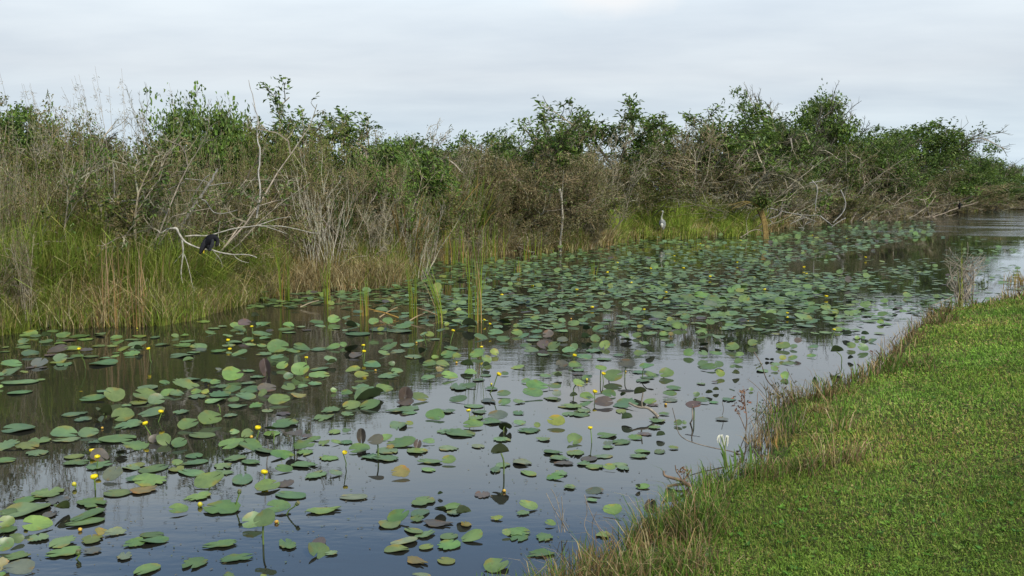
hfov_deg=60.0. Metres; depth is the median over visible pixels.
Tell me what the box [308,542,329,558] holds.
lily pad
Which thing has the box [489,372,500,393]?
pond flower
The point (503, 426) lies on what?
lily pad
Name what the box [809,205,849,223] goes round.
tangled shrub
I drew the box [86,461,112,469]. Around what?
lily pad
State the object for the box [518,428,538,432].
lily pad
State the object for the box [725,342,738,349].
lily pad
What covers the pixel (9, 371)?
lily pad
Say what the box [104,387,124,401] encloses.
lily pad
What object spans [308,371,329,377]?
lily pad
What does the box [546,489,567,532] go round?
dead twigs
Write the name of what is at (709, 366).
lily pad
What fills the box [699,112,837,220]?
dense tree
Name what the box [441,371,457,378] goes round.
lily pad
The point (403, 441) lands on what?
lily pad
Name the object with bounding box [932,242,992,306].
twiggy bush
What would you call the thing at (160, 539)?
lily pad
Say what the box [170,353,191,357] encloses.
lily pad
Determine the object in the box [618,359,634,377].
lily pad
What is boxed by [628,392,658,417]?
driftwood stick
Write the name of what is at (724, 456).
white lily
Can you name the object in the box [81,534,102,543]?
lily pad
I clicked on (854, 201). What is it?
leafy shrub
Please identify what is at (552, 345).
lily pad
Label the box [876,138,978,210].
dense tree
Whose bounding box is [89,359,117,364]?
lily pad
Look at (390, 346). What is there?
lily pad
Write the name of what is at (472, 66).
sky
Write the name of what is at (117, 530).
lily pad
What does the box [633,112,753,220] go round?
bare shrub
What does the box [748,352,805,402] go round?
weed stems
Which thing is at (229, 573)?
lily pad
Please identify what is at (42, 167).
leafy shrub
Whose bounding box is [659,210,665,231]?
heron
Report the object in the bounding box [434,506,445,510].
lily pad
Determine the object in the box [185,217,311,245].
dead branch
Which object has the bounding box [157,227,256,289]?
perch branch
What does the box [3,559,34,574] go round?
lily pad
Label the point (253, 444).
lily pad
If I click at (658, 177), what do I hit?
brushy shrub
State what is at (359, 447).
lily pad
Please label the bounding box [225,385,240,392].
lily pad
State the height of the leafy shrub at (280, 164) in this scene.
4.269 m
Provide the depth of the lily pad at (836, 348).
12.27 m
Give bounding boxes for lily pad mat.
[0,219,1023,575]
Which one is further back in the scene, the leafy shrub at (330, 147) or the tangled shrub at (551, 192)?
the tangled shrub at (551, 192)
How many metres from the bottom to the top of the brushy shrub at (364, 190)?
3.933 m
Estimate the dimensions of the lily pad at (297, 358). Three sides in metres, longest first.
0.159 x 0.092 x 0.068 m
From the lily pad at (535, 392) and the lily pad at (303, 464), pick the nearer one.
the lily pad at (303, 464)
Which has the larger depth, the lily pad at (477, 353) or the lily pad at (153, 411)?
the lily pad at (477, 353)
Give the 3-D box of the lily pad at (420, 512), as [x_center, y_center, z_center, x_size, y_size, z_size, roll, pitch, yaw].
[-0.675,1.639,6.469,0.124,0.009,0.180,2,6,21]
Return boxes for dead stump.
[559,171,563,251]
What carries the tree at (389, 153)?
on the marsh ground at (296, 292)
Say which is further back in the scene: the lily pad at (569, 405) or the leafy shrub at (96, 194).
the leafy shrub at (96, 194)
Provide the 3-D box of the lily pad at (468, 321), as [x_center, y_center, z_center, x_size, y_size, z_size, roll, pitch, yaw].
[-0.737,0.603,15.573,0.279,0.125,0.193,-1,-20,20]
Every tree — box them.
[0,100,106,178]
[1,108,141,190]
[25,104,231,255]
[94,91,343,266]
[206,75,462,213]
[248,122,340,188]
[313,127,431,212]
[337,132,476,226]
[372,131,536,175]
[452,104,598,228]
[490,123,632,232]
[499,133,617,205]
[528,92,751,207]
[613,101,804,208]
[678,124,786,189]
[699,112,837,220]
[721,79,873,205]
[777,132,841,211]
[809,124,944,212]
[820,135,906,208]
[834,133,921,212]
[840,133,916,207]
[873,116,1013,210]
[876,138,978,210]
[926,137,1011,207]
[953,149,1002,197]
[953,173,1023,206]
[961,155,1023,207]
[985,178,1023,203]
[1005,161,1023,205]
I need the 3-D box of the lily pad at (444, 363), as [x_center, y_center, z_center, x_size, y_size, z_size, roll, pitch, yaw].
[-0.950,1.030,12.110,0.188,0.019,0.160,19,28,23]
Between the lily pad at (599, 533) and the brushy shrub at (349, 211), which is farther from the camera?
the brushy shrub at (349, 211)
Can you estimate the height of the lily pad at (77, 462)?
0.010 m
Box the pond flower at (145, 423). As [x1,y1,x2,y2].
[142,421,150,435]
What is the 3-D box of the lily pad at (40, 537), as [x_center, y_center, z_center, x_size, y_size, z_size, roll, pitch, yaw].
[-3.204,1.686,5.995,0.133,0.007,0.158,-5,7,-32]
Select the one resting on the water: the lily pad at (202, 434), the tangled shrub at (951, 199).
the lily pad at (202, 434)
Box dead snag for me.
[249,83,260,217]
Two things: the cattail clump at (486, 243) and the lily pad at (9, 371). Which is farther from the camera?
the cattail clump at (486, 243)
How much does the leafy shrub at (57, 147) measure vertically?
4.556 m
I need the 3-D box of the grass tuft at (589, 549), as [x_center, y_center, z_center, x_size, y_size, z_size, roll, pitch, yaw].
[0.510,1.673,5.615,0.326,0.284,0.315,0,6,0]
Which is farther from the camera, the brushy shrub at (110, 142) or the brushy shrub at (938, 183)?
the brushy shrub at (938, 183)
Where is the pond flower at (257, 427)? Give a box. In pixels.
[255,425,260,437]
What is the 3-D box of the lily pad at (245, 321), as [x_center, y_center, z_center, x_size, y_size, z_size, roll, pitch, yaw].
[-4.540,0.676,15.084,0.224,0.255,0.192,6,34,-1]
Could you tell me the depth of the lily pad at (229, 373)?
11.19 m
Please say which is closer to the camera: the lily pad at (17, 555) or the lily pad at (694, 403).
the lily pad at (17, 555)
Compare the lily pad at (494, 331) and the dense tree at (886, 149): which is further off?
the dense tree at (886, 149)
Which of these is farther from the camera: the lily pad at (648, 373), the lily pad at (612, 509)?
the lily pad at (648, 373)
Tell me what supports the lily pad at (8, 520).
on the water
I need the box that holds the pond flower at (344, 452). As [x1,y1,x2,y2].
[342,450,346,466]
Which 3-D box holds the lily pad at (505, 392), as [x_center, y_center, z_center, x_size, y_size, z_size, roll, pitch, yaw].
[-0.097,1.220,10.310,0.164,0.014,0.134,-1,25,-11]
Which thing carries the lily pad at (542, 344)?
on the water
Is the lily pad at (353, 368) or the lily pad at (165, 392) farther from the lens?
the lily pad at (353, 368)
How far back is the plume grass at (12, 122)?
18.20 m
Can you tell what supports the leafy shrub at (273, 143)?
on the marsh ground at (296, 292)
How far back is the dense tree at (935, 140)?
107.21 m
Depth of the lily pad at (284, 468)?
7.48 m
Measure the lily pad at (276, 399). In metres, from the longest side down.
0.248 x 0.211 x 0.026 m
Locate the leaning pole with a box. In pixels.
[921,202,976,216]
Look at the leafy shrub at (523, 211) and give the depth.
37.01 m
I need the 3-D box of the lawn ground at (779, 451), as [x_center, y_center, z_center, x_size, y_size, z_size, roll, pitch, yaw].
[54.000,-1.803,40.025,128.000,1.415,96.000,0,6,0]
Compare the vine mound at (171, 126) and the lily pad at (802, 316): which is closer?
the lily pad at (802, 316)
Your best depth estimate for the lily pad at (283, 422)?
9.00 m
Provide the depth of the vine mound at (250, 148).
22.83 m
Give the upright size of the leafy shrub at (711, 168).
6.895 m
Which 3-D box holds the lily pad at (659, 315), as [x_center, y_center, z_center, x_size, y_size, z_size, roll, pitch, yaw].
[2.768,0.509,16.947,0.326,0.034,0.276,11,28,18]
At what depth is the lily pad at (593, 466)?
7.58 m
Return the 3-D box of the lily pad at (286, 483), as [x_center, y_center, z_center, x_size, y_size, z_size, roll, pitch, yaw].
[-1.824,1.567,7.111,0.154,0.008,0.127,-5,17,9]
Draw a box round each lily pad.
[0,439,19,450]
[0,457,15,462]
[0,508,16,515]
[0,515,14,526]
[0,525,16,532]
[0,537,13,550]
[0,557,8,570]
[1,359,21,366]
[1,379,38,383]
[1,423,34,432]
[2,367,19,374]
[2,502,50,517]
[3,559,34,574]
[4,550,30,559]
[7,390,31,393]
[9,533,23,542]
[13,494,43,502]
[15,442,39,449]
[19,330,37,336]
[21,349,38,355]
[22,515,52,530]
[26,450,48,455]
[27,533,48,541]
[28,437,50,442]
[31,358,47,366]
[31,487,64,496]
[42,511,58,517]
[45,496,69,504]
[45,546,81,556]
[47,344,67,352]
[48,535,76,547]
[50,426,77,436]
[52,437,79,441]
[53,353,66,361]
[54,500,69,508]
[61,411,87,416]
[63,454,84,458]
[63,459,89,464]
[64,346,82,349]
[64,517,104,525]
[70,508,104,521]
[76,497,106,507]
[78,427,98,437]
[79,394,104,400]
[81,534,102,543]
[82,546,100,553]
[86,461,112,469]
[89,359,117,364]
[90,448,108,461]
[95,527,106,534]
[96,404,111,416]
[98,434,136,442]
[102,466,122,480]
[103,489,130,496]
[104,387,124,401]
[104,526,126,535]
[111,407,133,420]
[114,419,142,428]
[117,552,131,559]
[121,440,149,449]
[122,464,139,469]
[123,350,139,355]
[123,537,145,546]
[125,475,136,480]
[128,341,146,347]
[129,400,147,404]
[130,485,156,493]
[132,473,166,486]
[133,388,155,399]
[133,563,160,574]
[137,385,157,388]
[138,406,164,416]
[138,464,167,472]
[139,531,163,536]
[143,536,168,542]
[148,393,164,403]
[148,434,157,442]
[156,433,170,445]
[160,388,174,395]
[168,465,183,471]
[169,503,188,512]
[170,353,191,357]
[170,389,183,395]
[171,437,186,447]
[172,378,198,388]
[177,418,198,429]
[178,469,204,476]
[181,459,207,464]
[182,557,207,568]
[183,491,210,500]
[185,453,202,457]
[189,432,215,437]
[190,343,206,347]
[194,471,223,488]
[198,410,221,424]
[202,539,236,547]
[203,500,240,513]
[209,390,230,396]
[214,462,231,468]
[216,470,233,474]
[218,438,243,448]
[220,553,252,561]
[222,366,243,380]
[223,571,233,575]
[224,454,245,460]
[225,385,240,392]
[231,349,246,355]
[232,473,252,484]
[236,392,255,399]
[238,318,250,332]
[239,438,261,450]
[240,385,257,392]
[241,428,252,437]
[242,459,259,463]
[242,511,259,527]
[252,331,272,335]
[253,508,274,544]
[254,479,279,490]
[255,448,272,452]
[257,383,275,391]
[259,358,270,375]
[264,431,279,435]
[266,499,290,512]
[267,339,288,352]
[268,394,289,404]
[270,450,293,458]
[272,418,298,427]
[275,464,292,471]
[275,491,305,498]
[276,361,287,368]
[279,479,293,487]
[279,538,295,548]
[281,383,294,389]
[283,372,292,378]
[285,430,302,442]
[291,362,309,374]
[291,461,317,466]
[292,439,314,448]
[293,342,309,350]
[294,355,300,362]
[296,449,312,454]
[305,470,326,477]
[306,506,340,513]
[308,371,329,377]
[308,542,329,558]
[312,537,325,543]
[314,414,333,420]
[319,455,338,460]
[321,406,339,412]
[326,343,339,349]
[328,314,339,322]
[329,469,341,474]
[339,494,367,499]
[342,400,360,409]
[345,332,369,335]
[345,345,358,350]
[346,365,360,371]
[349,443,369,452]
[351,384,373,389]
[354,371,368,377]
[354,387,380,399]
[357,428,365,442]
[360,399,379,409]
[361,453,379,458]
[364,360,380,366]
[367,434,383,455]
[368,318,378,329]
[371,455,398,460]
[376,384,392,391]
[376,447,397,453]
[378,372,397,377]
[378,520,400,528]
[380,342,396,349]
[382,317,392,329]
[382,434,392,440]
[384,544,409,552]
[386,405,418,411]
[387,436,415,447]
[387,509,408,521]
[388,329,410,332]
[390,421,406,429]
[390,536,417,544]
[391,465,409,476]
[392,323,410,328]
[397,398,413,405]
[398,386,412,399]
[404,528,422,532]
[407,447,427,452]
[407,556,427,563]
[410,515,423,521]
[411,496,434,505]
[411,509,429,516]
[413,392,428,400]
[413,439,421,447]
[414,529,434,537]
[417,458,441,463]
[419,544,432,549]
[422,360,435,365]
[423,519,452,526]
[425,408,444,419]
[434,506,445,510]
[436,360,449,366]
[437,429,452,433]
[437,539,460,549]
[437,557,454,563]
[439,445,458,450]
[440,533,457,538]
[441,350,456,357]
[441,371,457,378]
[442,455,455,463]
[444,428,474,436]
[444,502,459,509]
[447,509,458,514]
[449,395,466,401]
[450,383,467,389]
[452,319,461,323]
[456,505,470,513]
[460,359,472,365]
[461,529,482,541]
[462,318,476,325]
[462,383,475,388]
[463,419,483,427]
[464,404,483,407]
[469,349,483,357]
[475,491,489,497]
[482,418,500,423]
[483,558,508,572]
[488,329,502,334]
[488,410,507,418]
[491,443,508,473]
[493,437,510,440]
[495,462,509,466]
[497,390,510,395]
[499,423,511,431]
[502,529,510,535]
[509,527,530,535]
[510,533,527,540]
[513,459,531,464]
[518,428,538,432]
[519,500,537,509]
[520,470,535,475]
[523,388,542,396]
[524,346,538,351]
[526,379,548,388]
[527,548,554,556]
[536,532,552,540]
[537,340,548,348]
[543,329,553,337]
[543,449,562,452]
[546,472,563,479]
[547,415,564,425]
[548,342,559,348]
[549,455,568,459]
[554,470,566,474]
[556,360,568,366]
[557,403,582,407]
[567,433,581,443]
[567,450,583,454]
[568,361,582,366]
[573,379,584,396]
[576,354,590,359]
[580,392,593,398]
[581,456,596,460]
[585,487,600,493]
[586,464,602,468]
[593,454,612,457]
[595,365,606,380]
[595,396,612,405]
[596,531,609,536]
[597,432,616,437]
[599,340,609,348]
[602,389,615,396]
[603,463,615,469]
[603,504,621,514]
[604,369,622,380]
[612,439,630,444]
[613,398,637,407]
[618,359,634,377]
[622,412,632,418]
[628,434,641,439]
[634,387,645,393]
[639,363,653,376]
[644,370,658,376]
[644,499,656,513]
[648,311,665,318]
[659,367,673,376]
[680,294,696,300]
[683,348,693,355]
[685,401,700,419]
[700,363,716,368]
[703,300,716,306]
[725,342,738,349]
[738,294,749,302]
[748,339,757,345]
[776,342,789,348]
[794,313,811,319]
[831,345,843,363]
[842,330,851,334]
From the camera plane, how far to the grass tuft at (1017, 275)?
23.76 m
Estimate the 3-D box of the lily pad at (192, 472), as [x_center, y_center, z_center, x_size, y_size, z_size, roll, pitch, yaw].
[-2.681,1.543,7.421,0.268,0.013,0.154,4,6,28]
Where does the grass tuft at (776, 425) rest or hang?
on the lawn ground at (779, 451)
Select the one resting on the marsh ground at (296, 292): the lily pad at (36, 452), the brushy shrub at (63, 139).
the brushy shrub at (63, 139)
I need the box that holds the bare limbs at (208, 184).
[79,163,236,232]
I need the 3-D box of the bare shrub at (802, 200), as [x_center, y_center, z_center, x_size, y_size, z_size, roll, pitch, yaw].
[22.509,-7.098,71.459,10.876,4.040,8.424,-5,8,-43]
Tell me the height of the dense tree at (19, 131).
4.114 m
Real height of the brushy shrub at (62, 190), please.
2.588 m
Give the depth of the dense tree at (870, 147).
90.61 m
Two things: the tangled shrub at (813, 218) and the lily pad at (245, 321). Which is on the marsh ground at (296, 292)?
the tangled shrub at (813, 218)
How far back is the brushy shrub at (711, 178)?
53.32 m
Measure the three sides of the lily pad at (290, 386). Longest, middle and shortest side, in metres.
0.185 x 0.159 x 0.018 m
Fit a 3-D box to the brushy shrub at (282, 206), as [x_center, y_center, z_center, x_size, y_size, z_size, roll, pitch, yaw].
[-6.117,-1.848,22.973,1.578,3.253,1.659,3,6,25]
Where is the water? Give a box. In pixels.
[0,199,1023,575]
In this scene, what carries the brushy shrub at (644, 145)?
on the marsh ground at (296, 292)
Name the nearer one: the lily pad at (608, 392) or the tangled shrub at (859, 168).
the lily pad at (608, 392)
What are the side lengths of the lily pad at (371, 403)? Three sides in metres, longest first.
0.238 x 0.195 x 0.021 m
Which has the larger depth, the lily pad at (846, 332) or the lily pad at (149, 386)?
the lily pad at (846, 332)
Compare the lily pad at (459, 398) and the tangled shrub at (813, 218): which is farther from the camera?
the tangled shrub at (813, 218)
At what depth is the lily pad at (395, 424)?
8.96 m
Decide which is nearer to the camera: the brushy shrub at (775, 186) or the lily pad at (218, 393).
the lily pad at (218, 393)
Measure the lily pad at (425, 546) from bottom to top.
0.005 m
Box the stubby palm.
[728,189,776,239]
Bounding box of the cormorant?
[199,234,219,253]
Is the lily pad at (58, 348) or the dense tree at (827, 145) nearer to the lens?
the lily pad at (58, 348)
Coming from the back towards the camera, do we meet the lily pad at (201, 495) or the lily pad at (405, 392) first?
the lily pad at (405, 392)
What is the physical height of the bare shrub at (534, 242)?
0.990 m
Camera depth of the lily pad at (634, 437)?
8.49 m
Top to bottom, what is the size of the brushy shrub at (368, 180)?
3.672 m
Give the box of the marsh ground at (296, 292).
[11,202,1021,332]
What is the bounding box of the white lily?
[717,435,751,474]
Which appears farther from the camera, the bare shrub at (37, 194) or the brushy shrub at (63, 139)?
the brushy shrub at (63, 139)
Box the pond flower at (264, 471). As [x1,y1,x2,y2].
[261,469,267,479]
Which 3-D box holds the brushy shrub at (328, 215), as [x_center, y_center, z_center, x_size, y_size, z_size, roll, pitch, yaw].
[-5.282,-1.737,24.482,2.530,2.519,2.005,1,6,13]
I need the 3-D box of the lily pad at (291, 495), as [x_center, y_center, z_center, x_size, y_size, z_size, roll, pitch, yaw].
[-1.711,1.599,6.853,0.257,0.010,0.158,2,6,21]
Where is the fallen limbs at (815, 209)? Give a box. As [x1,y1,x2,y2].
[767,178,845,230]
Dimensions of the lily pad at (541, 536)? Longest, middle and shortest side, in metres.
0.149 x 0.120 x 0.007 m
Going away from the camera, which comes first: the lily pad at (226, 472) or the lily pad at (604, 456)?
the lily pad at (226, 472)
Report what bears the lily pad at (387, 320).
on the water
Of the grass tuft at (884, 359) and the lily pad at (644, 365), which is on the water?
the lily pad at (644, 365)
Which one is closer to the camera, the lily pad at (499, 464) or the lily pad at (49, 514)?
the lily pad at (49, 514)
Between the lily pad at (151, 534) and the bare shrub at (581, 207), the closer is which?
the lily pad at (151, 534)
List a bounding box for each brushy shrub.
[0,144,150,244]
[0,150,148,250]
[0,151,52,248]
[0,152,20,256]
[1,107,109,191]
[2,163,82,231]
[15,157,93,232]
[24,169,90,236]
[50,143,127,222]
[56,111,183,179]
[60,117,159,180]
[69,127,256,254]
[73,154,134,225]
[79,156,157,213]
[109,150,197,226]
[142,155,199,265]
[161,150,231,251]
[173,183,252,247]
[174,138,251,271]
[187,137,304,260]
[199,170,321,282]
[201,158,272,245]
[214,147,312,253]
[230,133,331,256]
[248,154,303,261]
[273,172,392,245]
[293,129,422,251]
[306,186,357,248]
[308,142,381,247]
[321,143,410,230]
[330,126,389,185]
[340,164,446,252]
[358,158,419,252]
[391,131,500,177]
[399,178,438,273]
[403,140,478,232]
[421,139,532,241]
[431,146,484,253]
[451,149,524,227]
[452,168,501,238]
[458,140,585,235]
[475,182,551,237]
[489,174,541,231]
[493,132,533,180]
[571,177,656,229]
[577,143,645,229]
[583,128,708,225]
[602,122,701,197]
[604,160,718,204]
[651,155,764,214]
[683,158,762,202]
[737,152,841,222]
[855,158,966,216]
[930,177,1023,211]
[1008,186,1023,204]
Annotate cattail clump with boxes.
[1,150,118,256]
[83,224,148,328]
[269,228,291,301]
[317,250,330,303]
[360,274,367,315]
[404,259,417,317]
[418,252,457,323]
[441,198,469,263]
[456,207,488,322]
[480,218,508,260]
[514,256,519,272]
[521,233,543,259]
[588,258,598,274]
[957,246,962,304]
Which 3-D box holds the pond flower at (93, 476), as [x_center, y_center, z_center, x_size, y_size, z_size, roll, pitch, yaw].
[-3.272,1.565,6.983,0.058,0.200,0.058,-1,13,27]
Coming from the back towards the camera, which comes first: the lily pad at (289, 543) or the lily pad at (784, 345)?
the lily pad at (784, 345)
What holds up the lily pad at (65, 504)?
on the water
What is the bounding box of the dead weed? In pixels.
[730,389,773,429]
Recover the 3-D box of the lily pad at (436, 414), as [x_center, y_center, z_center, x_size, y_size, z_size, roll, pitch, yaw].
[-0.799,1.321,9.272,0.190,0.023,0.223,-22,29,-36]
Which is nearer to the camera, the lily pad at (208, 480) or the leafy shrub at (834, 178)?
the lily pad at (208, 480)
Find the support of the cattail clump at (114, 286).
on the marsh ground at (296, 292)
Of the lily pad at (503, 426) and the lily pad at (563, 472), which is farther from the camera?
the lily pad at (503, 426)
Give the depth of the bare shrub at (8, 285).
15.17 m
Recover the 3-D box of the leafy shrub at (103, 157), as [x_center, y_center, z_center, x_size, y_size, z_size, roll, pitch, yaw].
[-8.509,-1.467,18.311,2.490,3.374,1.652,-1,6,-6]
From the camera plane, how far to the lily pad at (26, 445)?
8.20 m
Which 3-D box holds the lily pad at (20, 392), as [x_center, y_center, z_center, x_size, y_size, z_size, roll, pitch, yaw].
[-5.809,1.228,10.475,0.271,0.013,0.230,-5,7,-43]
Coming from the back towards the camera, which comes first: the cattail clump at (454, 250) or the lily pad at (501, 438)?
the cattail clump at (454, 250)
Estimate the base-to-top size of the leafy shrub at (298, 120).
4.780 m
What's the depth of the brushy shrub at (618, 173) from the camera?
46.39 m
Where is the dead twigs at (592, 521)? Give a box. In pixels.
[584,495,613,542]
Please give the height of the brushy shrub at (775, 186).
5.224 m
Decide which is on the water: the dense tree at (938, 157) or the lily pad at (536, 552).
the lily pad at (536, 552)
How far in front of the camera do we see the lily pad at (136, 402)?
9.92 m
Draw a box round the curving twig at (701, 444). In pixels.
[672,408,740,454]
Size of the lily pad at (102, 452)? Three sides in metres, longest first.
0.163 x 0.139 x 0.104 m
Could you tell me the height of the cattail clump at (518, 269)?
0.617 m
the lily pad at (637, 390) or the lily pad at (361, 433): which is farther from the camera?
the lily pad at (637, 390)
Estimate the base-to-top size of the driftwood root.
0.184 m
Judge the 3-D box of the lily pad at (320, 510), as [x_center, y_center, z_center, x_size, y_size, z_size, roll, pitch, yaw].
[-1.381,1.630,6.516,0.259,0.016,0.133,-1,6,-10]
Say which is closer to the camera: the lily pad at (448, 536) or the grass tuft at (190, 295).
the lily pad at (448, 536)
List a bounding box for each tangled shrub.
[459,159,587,253]
[486,214,521,252]
[697,171,771,233]
[767,169,841,226]
[781,207,821,226]
[797,140,937,221]
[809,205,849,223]
[820,166,926,222]
[859,171,951,218]
[896,161,983,215]
[927,182,984,213]
[975,195,1023,209]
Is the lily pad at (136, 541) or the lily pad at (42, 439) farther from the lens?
the lily pad at (42, 439)
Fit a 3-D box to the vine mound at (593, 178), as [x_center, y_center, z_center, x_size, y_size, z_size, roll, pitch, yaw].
[2.178,-4.492,38.396,5.741,5.642,6.041,1,6,8]
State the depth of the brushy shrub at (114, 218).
17.13 m
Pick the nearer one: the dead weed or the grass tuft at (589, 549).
the grass tuft at (589, 549)
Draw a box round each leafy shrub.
[0,89,104,212]
[0,113,104,233]
[0,120,82,196]
[0,132,27,197]
[7,111,34,155]
[17,147,110,204]
[21,99,140,193]
[46,134,159,223]
[84,112,167,179]
[87,153,255,254]
[87,158,212,256]
[106,119,220,194]
[204,170,324,257]
[233,125,329,246]
[236,114,317,215]
[261,110,357,184]
[280,130,381,224]
[288,136,337,249]
[292,117,354,189]
[339,150,484,267]
[340,135,450,245]
[441,190,513,232]
[466,172,564,233]
[515,159,644,231]
[603,143,713,218]
[616,172,743,207]
[618,136,696,194]
[650,125,734,207]
[778,184,896,222]
[802,133,880,193]
[924,168,981,205]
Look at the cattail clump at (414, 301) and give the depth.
16.96 m
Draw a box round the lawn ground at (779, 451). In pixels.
[602,301,1023,575]
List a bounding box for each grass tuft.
[166,278,204,315]
[476,563,523,575]
[520,555,571,575]
[571,532,615,564]
[578,545,619,573]
[612,524,668,555]
[614,511,646,542]
[735,424,782,445]
[743,458,780,477]
[750,408,809,443]
[759,382,808,410]
[763,381,790,404]
[770,420,815,448]
[772,379,815,400]
[803,401,843,418]
[834,379,870,396]
[873,353,909,367]
[907,316,921,327]
[1003,268,1023,283]
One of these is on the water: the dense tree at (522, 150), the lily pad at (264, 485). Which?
the lily pad at (264, 485)
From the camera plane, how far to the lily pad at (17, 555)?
5.69 m
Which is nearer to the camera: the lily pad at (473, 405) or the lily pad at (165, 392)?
the lily pad at (473, 405)
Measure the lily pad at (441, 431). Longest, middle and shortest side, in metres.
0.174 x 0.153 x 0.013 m
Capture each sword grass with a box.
[317,186,387,251]
[381,188,451,271]
[416,151,504,254]
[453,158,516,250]
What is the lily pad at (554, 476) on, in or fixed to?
on the water
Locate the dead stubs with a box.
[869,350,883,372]
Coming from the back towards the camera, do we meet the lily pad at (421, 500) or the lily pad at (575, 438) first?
the lily pad at (575, 438)
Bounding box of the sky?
[0,0,1023,197]
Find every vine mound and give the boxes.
[119,82,234,213]
[151,80,261,225]
[199,94,270,217]
[503,120,628,238]
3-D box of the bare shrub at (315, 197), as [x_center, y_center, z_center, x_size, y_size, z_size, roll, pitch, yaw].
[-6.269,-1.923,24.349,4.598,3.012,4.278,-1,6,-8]
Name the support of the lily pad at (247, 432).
on the water
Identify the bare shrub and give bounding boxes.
[0,147,89,236]
[0,218,44,323]
[0,246,31,315]
[127,163,244,271]
[254,164,351,250]
[268,139,376,271]
[313,184,409,271]
[393,202,445,279]
[407,118,494,226]
[428,247,448,261]
[437,227,468,259]
[456,226,488,256]
[500,228,560,251]
[515,216,559,250]
[518,180,616,238]
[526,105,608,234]
[565,112,663,233]
[583,213,612,246]
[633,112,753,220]
[644,136,848,229]
[765,175,841,219]
[851,209,871,220]
[853,199,946,218]
[901,193,924,214]
[924,202,983,213]
[950,197,998,210]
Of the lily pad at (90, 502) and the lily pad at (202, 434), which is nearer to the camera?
the lily pad at (90, 502)
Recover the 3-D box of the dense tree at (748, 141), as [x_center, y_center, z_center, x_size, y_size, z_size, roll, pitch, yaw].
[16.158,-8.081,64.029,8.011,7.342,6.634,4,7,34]
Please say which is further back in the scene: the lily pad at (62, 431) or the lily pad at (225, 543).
the lily pad at (62, 431)
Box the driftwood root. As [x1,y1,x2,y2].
[663,465,691,487]
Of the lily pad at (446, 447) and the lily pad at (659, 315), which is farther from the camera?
the lily pad at (659, 315)
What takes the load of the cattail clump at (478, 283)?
in the water
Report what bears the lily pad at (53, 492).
on the water
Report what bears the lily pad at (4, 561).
on the water
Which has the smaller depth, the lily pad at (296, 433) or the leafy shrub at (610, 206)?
the lily pad at (296, 433)
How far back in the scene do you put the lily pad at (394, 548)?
5.82 m
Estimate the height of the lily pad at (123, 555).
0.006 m
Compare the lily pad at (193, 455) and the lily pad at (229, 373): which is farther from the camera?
the lily pad at (229, 373)
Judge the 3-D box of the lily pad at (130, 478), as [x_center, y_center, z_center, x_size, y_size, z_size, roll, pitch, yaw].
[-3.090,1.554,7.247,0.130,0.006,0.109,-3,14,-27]
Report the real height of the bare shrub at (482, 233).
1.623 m
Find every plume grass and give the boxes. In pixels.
[0,79,30,176]
[12,85,73,193]
[50,68,146,214]
[91,81,176,219]
[245,106,322,182]
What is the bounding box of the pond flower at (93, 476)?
[90,474,97,489]
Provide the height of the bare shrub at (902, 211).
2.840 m
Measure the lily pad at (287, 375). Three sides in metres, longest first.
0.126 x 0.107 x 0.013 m
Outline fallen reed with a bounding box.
[370,309,398,317]
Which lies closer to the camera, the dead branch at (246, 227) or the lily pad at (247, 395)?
the lily pad at (247, 395)
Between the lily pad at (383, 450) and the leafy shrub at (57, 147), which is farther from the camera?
the leafy shrub at (57, 147)
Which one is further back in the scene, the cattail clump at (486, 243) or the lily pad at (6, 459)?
the cattail clump at (486, 243)
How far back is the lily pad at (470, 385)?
10.78 m
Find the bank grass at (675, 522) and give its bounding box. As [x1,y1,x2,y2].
[497,286,1023,575]
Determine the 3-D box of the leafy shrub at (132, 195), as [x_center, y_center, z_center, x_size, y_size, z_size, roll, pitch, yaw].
[-7.348,-1.259,18.613,2.288,2.958,4.188,2,6,23]
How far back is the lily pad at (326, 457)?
7.83 m
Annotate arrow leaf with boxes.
[651,543,657,554]
[665,488,676,504]
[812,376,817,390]
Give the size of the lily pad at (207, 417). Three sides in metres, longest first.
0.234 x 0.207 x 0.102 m
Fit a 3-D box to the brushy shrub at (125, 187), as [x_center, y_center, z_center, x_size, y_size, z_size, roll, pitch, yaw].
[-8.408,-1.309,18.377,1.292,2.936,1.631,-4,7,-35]
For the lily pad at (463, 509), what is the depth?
6.36 m
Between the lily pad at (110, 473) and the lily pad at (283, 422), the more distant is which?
the lily pad at (283, 422)
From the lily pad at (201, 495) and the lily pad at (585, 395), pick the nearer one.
the lily pad at (201, 495)
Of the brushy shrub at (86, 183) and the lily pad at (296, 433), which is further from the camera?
the brushy shrub at (86, 183)
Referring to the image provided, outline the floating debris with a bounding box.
[0,266,972,575]
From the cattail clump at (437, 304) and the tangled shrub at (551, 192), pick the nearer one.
the cattail clump at (437, 304)
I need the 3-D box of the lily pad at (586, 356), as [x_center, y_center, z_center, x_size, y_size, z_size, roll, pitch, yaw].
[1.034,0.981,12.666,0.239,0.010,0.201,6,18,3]
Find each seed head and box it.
[75,549,80,558]
[235,489,240,504]
[286,501,299,514]
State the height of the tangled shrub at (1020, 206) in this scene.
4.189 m

